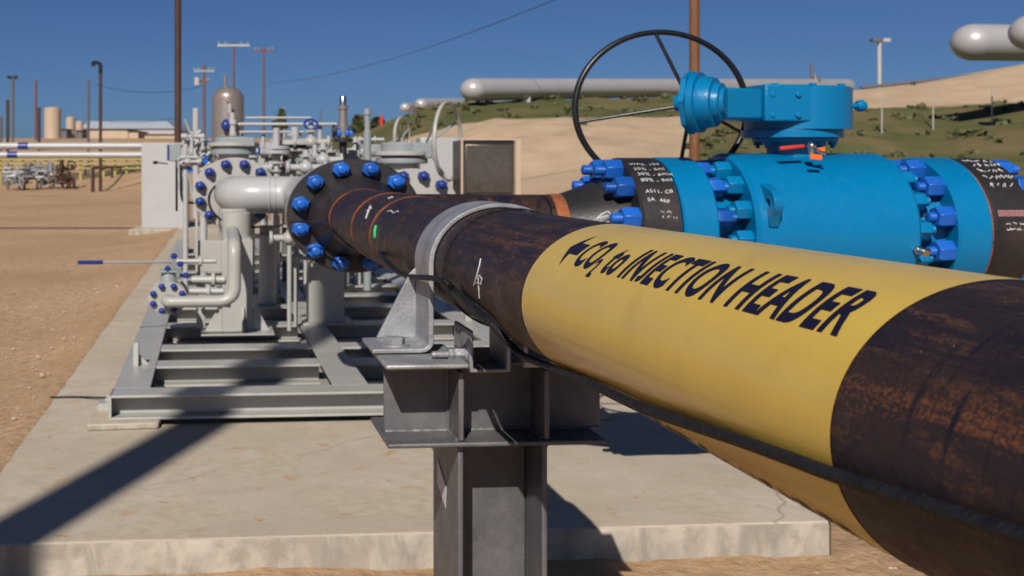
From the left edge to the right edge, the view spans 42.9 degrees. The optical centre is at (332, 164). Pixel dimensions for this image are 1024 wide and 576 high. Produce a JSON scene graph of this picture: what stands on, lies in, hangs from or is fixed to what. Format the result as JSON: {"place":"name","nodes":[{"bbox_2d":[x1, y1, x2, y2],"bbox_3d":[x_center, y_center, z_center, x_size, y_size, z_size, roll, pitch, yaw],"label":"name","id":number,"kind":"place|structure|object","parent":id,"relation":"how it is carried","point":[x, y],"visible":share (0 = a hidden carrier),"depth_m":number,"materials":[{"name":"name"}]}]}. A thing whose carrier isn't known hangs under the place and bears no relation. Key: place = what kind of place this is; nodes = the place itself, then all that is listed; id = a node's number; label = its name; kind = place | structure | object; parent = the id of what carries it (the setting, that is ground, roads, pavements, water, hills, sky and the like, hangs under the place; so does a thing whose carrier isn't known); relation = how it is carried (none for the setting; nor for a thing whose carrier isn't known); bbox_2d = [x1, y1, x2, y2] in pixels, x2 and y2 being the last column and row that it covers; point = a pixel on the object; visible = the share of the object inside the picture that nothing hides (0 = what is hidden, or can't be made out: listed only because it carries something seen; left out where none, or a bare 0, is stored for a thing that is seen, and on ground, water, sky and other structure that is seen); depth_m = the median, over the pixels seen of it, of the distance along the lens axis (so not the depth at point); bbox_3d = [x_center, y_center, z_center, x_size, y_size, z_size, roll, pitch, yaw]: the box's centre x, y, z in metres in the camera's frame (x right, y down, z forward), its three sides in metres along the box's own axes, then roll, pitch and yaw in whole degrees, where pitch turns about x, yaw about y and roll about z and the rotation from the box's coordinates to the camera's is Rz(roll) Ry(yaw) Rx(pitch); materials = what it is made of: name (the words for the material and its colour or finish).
{"place":"outdoors","nodes":[
{"label":"outdoors","id":0,"kind":"place"},
{"bbox_2d":[258,142,270,224],"bbox_3d":[-0.604,0.372,11.305,0.112,1.129,0.200,0,0,-6],"label":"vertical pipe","id":1,"kind":"object","parent":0,"point":[259,162],"visible":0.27,"depth_m":11.21,"materials":[{"name":"metal"}]},
{"bbox_2d":[276,0,553,82],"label":"power line","id":2,"kind":"object","parent":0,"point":[430,46],"visible":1,"depth_m":82.08,"materials":[{"name":"black paint"}]},
{"bbox_2d":[0,64,1023,575],"bbox_3d":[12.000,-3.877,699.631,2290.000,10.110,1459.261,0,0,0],"label":"ground","id":3,"kind":"structure","parent":0,"point":[48,238],"depth_m":48.02,"materials":[{"name":"soil"}]},
{"bbox_2d":[6,100,8,151],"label":"steel pole","id":4,"kind":"object","parent":3,"relation":"on","point":[7,122],"visible":0.66,"depth_m":99.90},
{"bbox_2d":[7,76,17,142],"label":"lamp mast","id":5,"kind":"object","parent":3,"relation":"on","point":[12,106],"visible":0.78,"depth_m":119.90,"materials":[{"name":"metal"}]},
{"bbox_2d":[1,163,24,189],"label":"pipe manifold","id":6,"kind":"object","parent":3,"relation":"on","point":[13,175],"visible":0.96,"depth_m":57.27,"materials":[{"name":"metal"}]},
{"bbox_2d":[16,163,43,189],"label":"pipe manifold","id":7,"kind":"object","parent":3,"relation":"on","point":[27,174],"visible":0.86,"depth_m":57.94,"materials":[{"name":"metal"}]},
{"bbox_2d":[35,80,36,139],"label":"steel pole","id":8,"kind":"object","parent":3,"relation":"on","point":[35,109],"visible":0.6,"depth_m":129.89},
{"bbox_2d":[37,107,40,150],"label":"steel pole","id":9,"kind":"object","parent":3,"relation":"on","point":[38,124],"visible":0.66,"depth_m":109.88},
{"bbox_2d":[31,161,65,189],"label":"pipe manifold","id":10,"kind":"object","parent":3,"relation":"on","point":[47,169],"visible":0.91,"depth_m":57.88,"materials":[{"name":"metal"}]},
{"bbox_2d":[44,107,60,137],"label":"storage tank","id":11,"kind":"object","parent":3,"relation":"on","point":[52,121],"visible":0.88,"depth_m":149.18,"materials":[{"name":"beige metal"}]},
{"bbox_2d":[53,160,78,188],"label":"pipe manifold","id":12,"kind":"object","parent":3,"relation":"on","point":[62,174],"visible":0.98,"depth_m":57.73,"materials":[{"name":"brown metal"}]},
{"bbox_2d":[60,129,73,137],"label":"pump shed","id":13,"kind":"structure","parent":3,"relation":"on","point":[66,133],"depth_m":145.00,"materials":[{"name":"metal"}]},
{"bbox_2d":[66,116,74,137],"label":"storage tank","id":14,"kind":"object","parent":3,"relation":"on","point":[70,122],"visible":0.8,"depth_m":154.58,"materials":[{"name":"beige metal"}]},
{"bbox_2d":[0,142,141,149],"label":"white pipeline","id":15,"kind":"object","parent":3,"relation":"on","point":[23,145],"visible":0.9,"depth_m":21.64,"materials":[{"name":"paint"}]},
{"bbox_2d":[0,151,141,157],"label":"white pipeline","id":16,"kind":"object","parent":3,"relation":"on","point":[12,154],"visible":0.88,"depth_m":21.64,"materials":[{"name":"paint"}]},
{"bbox_2d":[0,158,141,183],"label":"guard rail","id":17,"kind":"object","parent":3,"relation":"on","point":[80,164],"visible":0.45,"depth_m":64.00,"materials":[{"name":"metal"}]},
{"bbox_2d":[75,121,82,137],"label":"storage tank","id":18,"kind":"object","parent":3,"relation":"on","point":[78,125],"visible":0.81,"depth_m":157.62,"materials":[{"name":"beige metal"}]},
{"bbox_2d":[75,130,86,137],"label":"pump shed","id":19,"kind":"structure","parent":3,"relation":"on","point":[81,133],"depth_m":144.00,"materials":[{"name":"metal"}]},
{"bbox_2d":[87,81,89,173],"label":"steel pole","id":20,"kind":"object","parent":3,"relation":"on","point":[88,116],"visible":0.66,"depth_m":79.92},
{"bbox_2d":[91,61,102,191],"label":"steel pole","id":21,"kind":"object","parent":3,"relation":"on","point":[100,67],"visible":0.95,"depth_m":52.94,"materials":[{"name":"metal"}]},
{"bbox_2d":[84,166,129,191],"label":"pipe rack","id":22,"kind":"object","parent":3,"relation":"on","point":[93,168],"visible":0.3,"depth_m":57.48,"materials":[{"name":"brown metal"}]},
{"bbox_2d":[83,129,137,137],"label":"shed","id":23,"kind":"structure","parent":3,"relation":"on","point":[114,133],"depth_m":165.00,"materials":[{"name":"beige metal"}]},
{"bbox_2d":[83,121,192,133],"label":"shed","id":24,"kind":"structure","parent":3,"relation":"on","point":[160,127],"depth_m":189.70,"materials":[{"name":"white paint"}]},
{"bbox_2d":[127,131,148,137],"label":"shed","id":25,"kind":"structure","parent":3,"relation":"on","point":[135,134],"depth_m":163.00,"materials":[{"name":"beige metal"}]},
{"bbox_2d":[128,143,189,234],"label":"anchor block","id":26,"kind":"structure","parent":3,"relation":"on","point":[160,213],"depth_m":21.40,"materials":[{"name":"white paint"}]},
{"bbox_2d":[143,134,188,137],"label":"shed","id":27,"kind":"structure","parent":3,"relation":"on","point":[159,135],"depth_m":160.00,"materials":[{"name":"beige metal"}]},
{"bbox_2d":[175,0,180,142],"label":"steel pole","id":28,"kind":"object","parent":3,"relation":"on","point":[177,71],"visible":0.48,"depth_m":25.94,"materials":[{"name":"metal"}]},
{"bbox_2d":[193,108,198,217],"bbox_3d":[-2.996,0.104,28.000,0.140,2.655,0.140,0,0,0],"label":"steel pole","id":29,"kind":"object","parent":3,"relation":"on","point":[195,130],"visible":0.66,"depth_m":27.93,"materials":[{"name":"metal"}]},
{"bbox_2d":[194,64,213,137],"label":"power pole","id":30,"kind":"object","parent":3,"relation":"on","point":[197,80],"visible":0.95,"depth_m":119.88,"materials":[{"name":"grey paint"}]},
{"bbox_2d":[212,75,243,160],"bbox_3d":[-2.788,-0.545,33.847,0.850,3.615,1.155,0,0,0],"label":"pressure vessel","id":31,"kind":"object","parent":3,"relation":"on","point":[227,109],"visible":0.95,"depth_m":33.64,"materials":[{"name":"white paint"}]},
{"bbox_2d":[217,42,249,87],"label":"power pole","id":32,"kind":"object","parent":3,"relation":"on","point":[233,44],"visible":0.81,"depth_m":109.90,"materials":[{"name":"white paint"}]},
{"bbox_2d":[254,47,272,130],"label":"power pole","id":33,"kind":"object","parent":3,"relation":"on","point":[263,50],"visible":0.89,"depth_m":129.90,"materials":[{"name":"grey paint"}]},
{"bbox_2d":[276,108,288,139],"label":"tree","id":34,"kind":"object","parent":3,"relation":"on","point":[281,112],"visible":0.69,"depth_m":119.76,"materials":[{"name":"green plant"}]},
{"bbox_2d":[350,114,363,133],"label":"tree","id":35,"kind":"object","parent":3,"relation":"on","point":[357,124],"visible":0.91,"depth_m":89.67,"materials":[{"name":"green plant"}]},
{"bbox_2d":[370,116,385,128],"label":"tree","id":36,"kind":"object","parent":3,"relation":"on","point":[374,122],"visible":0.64,"depth_m":84.60,"materials":[{"name":"green plant"}]},
{"bbox_2d":[400,103,417,111],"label":"bullet tank","id":37,"kind":"object","parent":3,"relation":"on","point":[407,107],"visible":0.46,"depth_m":103.79,"materials":[{"name":"silver metal"}]},
{"bbox_2d":[0,221,830,575],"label":"concrete slab","id":38,"kind":"structure","parent":3,"relation":"on","point":[178,495],"depth_m":4.09,"materials":[{"name":"concrete"}]},
{"bbox_2d":[50,396,106,398],"bbox_3d":[-1.054,1.036,5.710,0.494,0.054,0.099,0,0,33],"label":"ground wire","id":39,"kind":"object","parent":38,"relation":"on","point":[77,397],"visible":0.61,"depth_m":5.80,"materials":[{"name":"metal"}]},
{"bbox_2d":[87,413,161,430],"bbox_3d":[-0.843,1.050,5.233,0.311,0.025,0.240,0,0,-9],"label":"grout pad","id":40,"kind":"object","parent":38,"relation":"on","point":[98,421],"visible":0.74,"depth_m":5.13,"materials":[{"name":"concrete"}]},
{"bbox_2d":[109,239,488,420],"bbox_3d":[-0.423,0.934,10.626,2.007,0.205,10.765,0,0,-6],"label":"equipment skid","id":41,"kind":"object","parent":40,"relation":"on","point":[347,376],"visible":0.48,"depth_m":6.10,"materials":[{"name":"grey paint"}]},
{"bbox_2d":[98,394,108,410],"bbox_3d":[-0.914,1.033,5.589,0.210,0.060,0.120,0,0,-6],"label":"anchor clip","id":42,"kind":"object","parent":41,"relation":"attached to","point":[103,404],"visible":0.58,"depth_m":5.52,"materials":[{"name":"grey paint"}]},
{"bbox_2d":[192,136,271,225],"bbox_3d":[-0.679,0.117,8.768,0.552,0.614,0.990,0,0,-6],"label":"ball valve","id":43,"kind":"object","parent":41,"relation":"on","point":[233,152],"visible":0.68,"depth_m":8.35,"materials":[{"name":"grey paint"}]},
{"bbox_2d":[271,166,292,298],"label":"needle valve","id":44,"kind":"object","parent":43,"relation":"attached to","point":[276,170],"visible":0.18,"depth_m":8.89,"materials":[{"name":"white paint"}]},
{"bbox_2d":[201,208,274,335],"bbox_3d":[-0.567,0.606,7.492,0.400,0.662,1.034,0,0,-5],"label":"pipe support","id":45,"kind":"object","parent":41,"relation":"on","point":[241,315],"visible":0.88,"depth_m":7.11,"materials":[{"name":"grey paint"}]},
{"bbox_2d":[176,256,216,265],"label":"pipe","id":46,"kind":"object","parent":45,"relation":"attached to","point":[199,261],"visible":1,"depth_m":7.08,"materials":[{"name":"metal"}]},
{"bbox_2d":[160,225,240,307],"bbox_3d":[-0.744,0.540,7.247,0.426,0.432,1.036,0,0,-6],"label":"drain pipe","id":47,"kind":"object","parent":45,"relation":"attached to","point":[230,296],"visible":1,"depth_m":6.75,"materials":[{"name":"metal"}]},
{"bbox_2d":[78,253,188,314],"bbox_3d":[-1.075,0.647,6.973,0.584,0.318,0.417,0,0,-5],"label":"drain valve","id":48,"kind":"object","parent":47,"relation":"attached to","point":[170,282],"visible":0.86,"depth_m":6.85,"materials":[{"name":"grey paint"}]},
{"bbox_2d":[189,284,223,295],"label":"pipe","id":49,"kind":"object","parent":45,"relation":"attached to","point":[207,291],"visible":0.91,"depth_m":6.98,"materials":[{"name":"metal"}]},
{"bbox_2d":[191,272,224,286],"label":"pipe","id":50,"kind":"object","parent":45,"relation":"attached to","point":[212,279],"visible":1,"depth_m":7.08,"materials":[{"name":"metal"}]},
{"bbox_2d":[195,218,221,327],"bbox_3d":[-0.676,0.621,7.304,0.215,0.632,0.090,0,0,-6],"label":"mounting plate","id":51,"kind":"object","parent":45,"relation":"attached to","point":[208,249],"visible":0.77,"depth_m":7.29,"materials":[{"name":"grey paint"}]},
{"bbox_2d":[214,160,337,245],"bbox_3d":[-0.157,0.212,6.798,0.663,0.464,3.023,0,0,-11],"label":"white pipe spool","id":52,"kind":"object","parent":45,"relation":"on","point":[262,194],"visible":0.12,"depth_m":7.82,"materials":[{"name":"grey paint"}]},
{"bbox_2d":[208,185,285,227],"bbox_3d":[-0.642,0.258,7.787,0.364,0.245,0.790,0,0,-40],"label":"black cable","id":53,"kind":"object","parent":52,"relation":"hanging from","point":[216,215],"visible":0.73,"depth_m":7.59,"materials":[{"name":"rubber"}]},
{"bbox_2d":[269,225,293,330],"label":"needle valve","id":54,"kind":"object","parent":52,"relation":"attached to","point":[285,238],"visible":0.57,"depth_m":7.19,"materials":[{"name":"grey paint"}]},
{"bbox_2d":[253,225,281,303],"bbox_3d":[-0.439,0.674,8.600,0.199,0.526,0.200,0,0,-6],"label":"riser pipe","id":55,"kind":"object","parent":41,"relation":"on","point":[267,273],"visible":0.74,"depth_m":8.55,"materials":[{"name":"metal"}]},
{"bbox_2d":[256,135,290,158],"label":"needle valve","id":56,"kind":"object","parent":41,"relation":"on","point":[261,153],"visible":0.07,"depth_m":10.17,"materials":[{"name":"white paint"}]},
{"bbox_2d":[263,128,289,287],"bbox_3d":[-0.427,0.332,9.700,0.209,1.210,0.210,0,0,-5],"label":"riser pipe","id":57,"kind":"object","parent":41,"relation":"on","point":[276,151],"visible":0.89,"depth_m":9.68,"materials":[{"name":"metal"}]},
{"bbox_2d":[249,146,271,288],"bbox_3d":[-0.600,0.391,9.600,0.280,1.091,0.120,0,0,-6],"label":"needle valve","id":58,"kind":"object","parent":57,"relation":"attached to","point":[253,157],"visible":0.33,"depth_m":9.59,"materials":[{"name":"white paint"}]},
{"bbox_2d":[282,156,288,280],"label":"riser pipe","id":59,"kind":"object","parent":41,"relation":"on","point":[284,251],"visible":0.36,"depth_m":10.28,"materials":[{"name":"metal"}]},
{"bbox_2d":[238,116,336,224],"bbox_3d":[-0.386,0.272,10.544,0.836,1.329,0.120,0,0,0],"label":"tube rack","id":60,"kind":"object","parent":41,"relation":"on","point":[273,124],"visible":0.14,"depth_m":10.49,"materials":[{"name":"metal"}]},
{"bbox_2d":[280,127,308,285],"bbox_3d":[-0.292,0.324,9.900,0.318,1.226,0.320,0,0,-6],"label":"riser pipe","id":61,"kind":"object","parent":41,"relation":"on","point":[297,149],"visible":0.42,"depth_m":9.87,"materials":[{"name":"metal"}]},
{"bbox_2d":[268,167,302,175],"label":"cross pipe","id":62,"kind":"object","parent":61,"relation":"attached to","point":[283,172],"visible":0.04,"depth_m":9.86,"materials":[{"name":"metal"}]},
{"bbox_2d":[292,118,329,153],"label":"needle valve","id":63,"kind":"object","parent":61,"relation":"attached to","point":[311,139],"visible":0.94,"depth_m":9.78,"materials":[{"name":"grey paint"}]},
{"bbox_2d":[271,133,317,156],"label":"needle valve","id":64,"kind":"object","parent":41,"relation":"on","point":[300,146],"visible":0.2,"depth_m":9.96,"materials":[{"name":"white paint"}]},
{"bbox_2d":[278,243,312,325],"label":"needle valve","id":65,"kind":"object","parent":41,"relation":"attached to","point":[297,256],"visible":0.71,"depth_m":7.39,"materials":[{"name":"grey paint"}]},
{"bbox_2d":[295,158,315,294],"bbox_3d":[-0.193,0.431,9.200,0.149,1.012,0.150,0,0,-6],"label":"riser pipe","id":66,"kind":"object","parent":41,"relation":"on","point":[301,159],"visible":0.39,"depth_m":9.17,"materials":[{"name":"metal"}]},
{"bbox_2d":[286,150,325,297],"bbox_3d":[-0.189,0.418,9.000,0.280,1.038,0.120,0,0,-6],"label":"needle valve","id":67,"kind":"object","parent":41,"relation":"on","point":[305,166],"visible":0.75,"depth_m":8.97,"materials":[{"name":"white paint"}]},
{"bbox_2d":[299,260,353,324],"bbox_3d":[-0.039,0.657,7.616,0.300,0.564,0.330,0,0,-6],"label":"pipe support","id":68,"kind":"object","parent":41,"relation":"on","point":[324,295],"visible":0.57,"depth_m":7.53,"materials":[{"name":"grey paint"}]},
{"bbox_2d":[332,96,352,288],"bbox_3d":[0.076,0.213,9.600,0.158,1.447,0.149,0,0,-5],"label":"relief valve","id":69,"kind":"object","parent":41,"relation":"on","point":[342,132],"visible":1,"depth_m":9.57,"materials":[{"name":"silver metal"}]},
{"bbox_2d":[327,150,359,283],"bbox_3d":[0.083,0.413,10.011,0.236,1.048,0.200,0,0,-6],"label":"actuator box","id":70,"kind":"object","parent":41,"relation":"on","point":[353,154],"visible":0.19,"depth_m":9.92,"materials":[{"name":"grey paint"}]},
{"bbox_2d":[347,137,371,281],"bbox_3d":[0.184,0.359,10.200,0.252,1.155,0.108,0,0,-6],"label":"needle valve","id":71,"kind":"object","parent":70,"relation":"attached to","point":[355,139],"visible":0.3,"depth_m":10.18,"materials":[{"name":"white paint"}]},
{"bbox_2d":[356,142,362,283],"bbox_3d":[0.200,0.382,10.000,0.139,1.109,0.140,0,0,-6],"label":"riser pipe","id":72,"kind":"object","parent":41,"relation":"on","point":[358,275],"visible":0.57,"depth_m":9.98,"materials":[{"name":"metal"}]},
{"bbox_2d":[361,116,410,164],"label":"ball valve","id":73,"kind":"object","parent":41,"relation":"on","point":[376,147],"visible":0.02,"depth_m":10.52,"materials":[{"name":"grey paint"}]},
{"bbox_2d":[373,101,462,193],"bbox_3d":[0.511,0.048,7.908,0.722,0.889,0.990,0,0,-6],"label":"ball valve","id":74,"kind":"object","parent":41,"relation":"on","point":[404,159],"visible":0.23,"depth_m":7.77,"materials":[{"name":"grey paint"}]},
{"bbox_2d":[153,119,217,290],"bbox_3d":[-1.079,0.301,9.418,0.492,1.271,0.378,0,0,-6],"label":"instrument stand","id":75,"kind":"object","parent":38,"relation":"on","point":[201,157],"visible":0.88,"depth_m":9.38,"materials":[{"name":"white paint"}]},
{"bbox_2d":[312,145,319,163],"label":"riser pipe","id":76,"kind":"object","parent":38,"relation":"on","point":[314,151],"visible":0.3,"depth_m":9.48,"materials":[{"name":"metal"}]},
{"bbox_2d":[309,143,342,163],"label":"needle valve","id":77,"kind":"object","parent":76,"relation":"attached to","point":[323,155],"visible":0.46,"depth_m":9.37,"materials":[{"name":"white paint"}]},
{"bbox_2d":[363,109,370,290],"bbox_3d":[0.257,0.263,9.500,0.060,1.347,0.060,0,0,0],"label":"indicator post","id":78,"kind":"object","parent":38,"relation":"on","point":[367,156],"visible":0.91,"depth_m":9.48,"materials":[{"name":"metal"}]},
{"bbox_2d":[600,407,610,419],"bbox_3d":[0.995,1.050,5.410,0.338,0.025,0.240,0,0,-9],"label":"grout pad","id":79,"kind":"object","parent":38,"relation":"on","point":[605,415],"visible":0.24,"depth_m":5.31,"materials":[{"name":"concrete"}]},
{"bbox_2d":[416,138,458,305],"bbox_3d":[0.721,0.499,8.806,0.268,1.358,0.212,0,0,-5],"label":"cabinet","id":80,"kind":"object","parent":3,"relation":"on","point":[444,146],"visible":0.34,"depth_m":8.70,"materials":[{"name":"metal"}]},
{"bbox_2d":[0,227,895,575],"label":"sand drift","id":81,"kind":"object","parent":3,"relation":"on","point":[104,303],"visible":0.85,"depth_m":6.62,"materials":[{"name":"sand"}]},
{"bbox_2d":[0,284,896,572],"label":"gravel","id":82,"kind":"structure","parent":3,"relation":"on","point":[74,336],"depth_m":8.19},
{"bbox_2d":[414,98,513,109],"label":"bullet tank","id":83,"kind":"object","parent":3,"relation":"on","point":[425,102],"visible":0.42,"depth_m":93.17,"materials":[{"name":"silver metal"}]},
{"bbox_2d":[453,138,520,320],"bbox_3d":[0.922,0.513,7.750,0.360,1.330,0.330,0,0,-5],"label":"cabinet","id":84,"kind":"object","parent":3,"relation":"on","point":[483,166],"visible":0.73,"depth_m":7.61,"materials":[{"name":"metal"}]},
{"bbox_2d":[371,321,606,575],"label":"support stand","id":85,"kind":"object","parent":3,"relation":"on","point":[493,420],"visible":0.94,"depth_m":2.62,"materials":[{"name":"metal"}]},
{"bbox_2d":[362,201,531,353],"bbox_3d":[0.335,0.259,2.700,0.528,0.358,0.181,0,0,-5],"label":"pipe clamp","id":86,"kind":"object","parent":85,"relation":"on","point":[407,326],"visible":0.51,"depth_m":2.68,"materials":[{"name":"metal"}]},
{"bbox_2d":[286,159,1023,575],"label":"labelled pipe","id":87,"kind":"object","parent":86,"relation":"in","point":[904,375],"visible":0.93,"depth_m":1.10,"materials":[{"name":"yellow metal"}]},
{"bbox_2d":[443,208,543,326],"bbox_3d":[0.354,0.205,2.498,0.283,0.239,0.005,0,0,-5],"label":"wire tie","id":88,"kind":"object","parent":87,"relation":"attached to","point":[444,260],"visible":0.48,"depth_m":2.49,"materials":[{"name":"black rubber"}]},
{"bbox_2d":[543,158,681,231],"bbox_3d":[0.816,0.208,3.942,0.347,0.456,0.540,0,0,-6],"label":"branch pipe","id":89,"kind":"object","parent":87,"relation":"attached to","point":[641,192],"visible":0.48,"depth_m":3.78,"materials":[{"name":"metal"}]},
{"bbox_2d":[572,30,992,273],"bbox_3d":[1.356,0.007,3.972,1.150,0.887,0.619,0,0,-6],"label":"ball valve","id":90,"kind":"object","parent":89,"relation":"attached to","point":[795,185],"visible":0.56,"depth_m":3.79,"materials":[{"name":"paint"}]},
{"bbox_2d":[948,158,1023,278],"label":"pipe flange","id":91,"kind":"object","parent":90,"relation":"attached to","point":[1002,187],"visible":0.29,"depth_m":3.82,"materials":[{"name":"metal"}]},
{"bbox_2d":[289,220,1023,547],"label":"rubber cable","id":92,"kind":"object","parent":87,"relation":"attached to","point":[995,527],"visible":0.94,"depth_m":1.00,"materials":[{"name":"rubber"}]},
{"bbox_2d":[460,78,854,101],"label":"bullet tank","id":93,"kind":"object","parent":3,"relation":"on","point":[495,89],"visible":0.79,"depth_m":77.46,"materials":[{"name":"silver metal"}]},
{"bbox_2d":[810,63,819,80],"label":"tank vent","id":94,"kind":"object","parent":93,"relation":"on","point":[814,76],"visible":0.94,"depth_m":105.89,"materials":[{"name":"metal"}]},
{"bbox_2d":[689,0,699,160],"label":"steel pole","id":95,"kind":"object","parent":3,"relation":"on","point":[694,65],"visible":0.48,"depth_m":11.96,"materials":[{"name":"metal"}]},
{"bbox_2d":[371,81,1023,160],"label":"hillside scrub","id":96,"kind":"object","parent":3,"relation":"on","point":[896,153],"visible":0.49,"depth_m":59.18,"materials":[{"name":"green plant"}]},
{"bbox_2d":[869,38,890,88],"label":"lamp pole","id":97,"kind":"object","parent":3,"relation":"on","point":[879,41],"visible":0.81,"depth_m":89.86,"materials":[{"name":"metal"}]},
{"bbox_2d":[881,96,882,132],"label":"fence post","id":98,"kind":"object","parent":3,"relation":"on","point":[881,114],"visible":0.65,"depth_m":51.98,"materials":[{"name":"grey paint"}]},
{"bbox_2d":[860,74,969,88],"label":"ridge pipeline","id":99,"kind":"object","parent":3,"relation":"on","point":[895,84],"visible":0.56,"depth_m":77.89,"materials":[{"name":"metal"}]},
{"bbox_2d":[932,91,933,129],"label":"fence post","id":100,"kind":"object","parent":3,"relation":"on","point":[932,110],"visible":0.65,"depth_m":51.98,"materials":[{"name":"grey paint"}]},
{"bbox_2d":[949,24,1023,60],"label":"bullet tank","id":101,"kind":"object","parent":3,"relation":"on","point":[981,42],"visible":1,"depth_m":54.46,"materials":[{"name":"silver metal"}]},
{"bbox_2d":[991,84,992,124],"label":"fence post","id":102,"kind":"object","parent":3,"relation":"on","point":[991,104],"visible":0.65,"depth_m":51.98,"materials":[{"name":"grey paint"}]},
{"bbox_2d":[1008,16,1023,49],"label":"bullet tank","id":103,"kind":"object","parent":3,"relation":"on","point":[1016,33],"visible":1,"depth_m":47.78,"materials":[{"name":"silver metal"}]},
{"bbox_2d":[0,0,1023,137],"label":"sky","id":104,"kind":"structure","parent":0,"point":[53,43],"materials":[{"name":"blue"}]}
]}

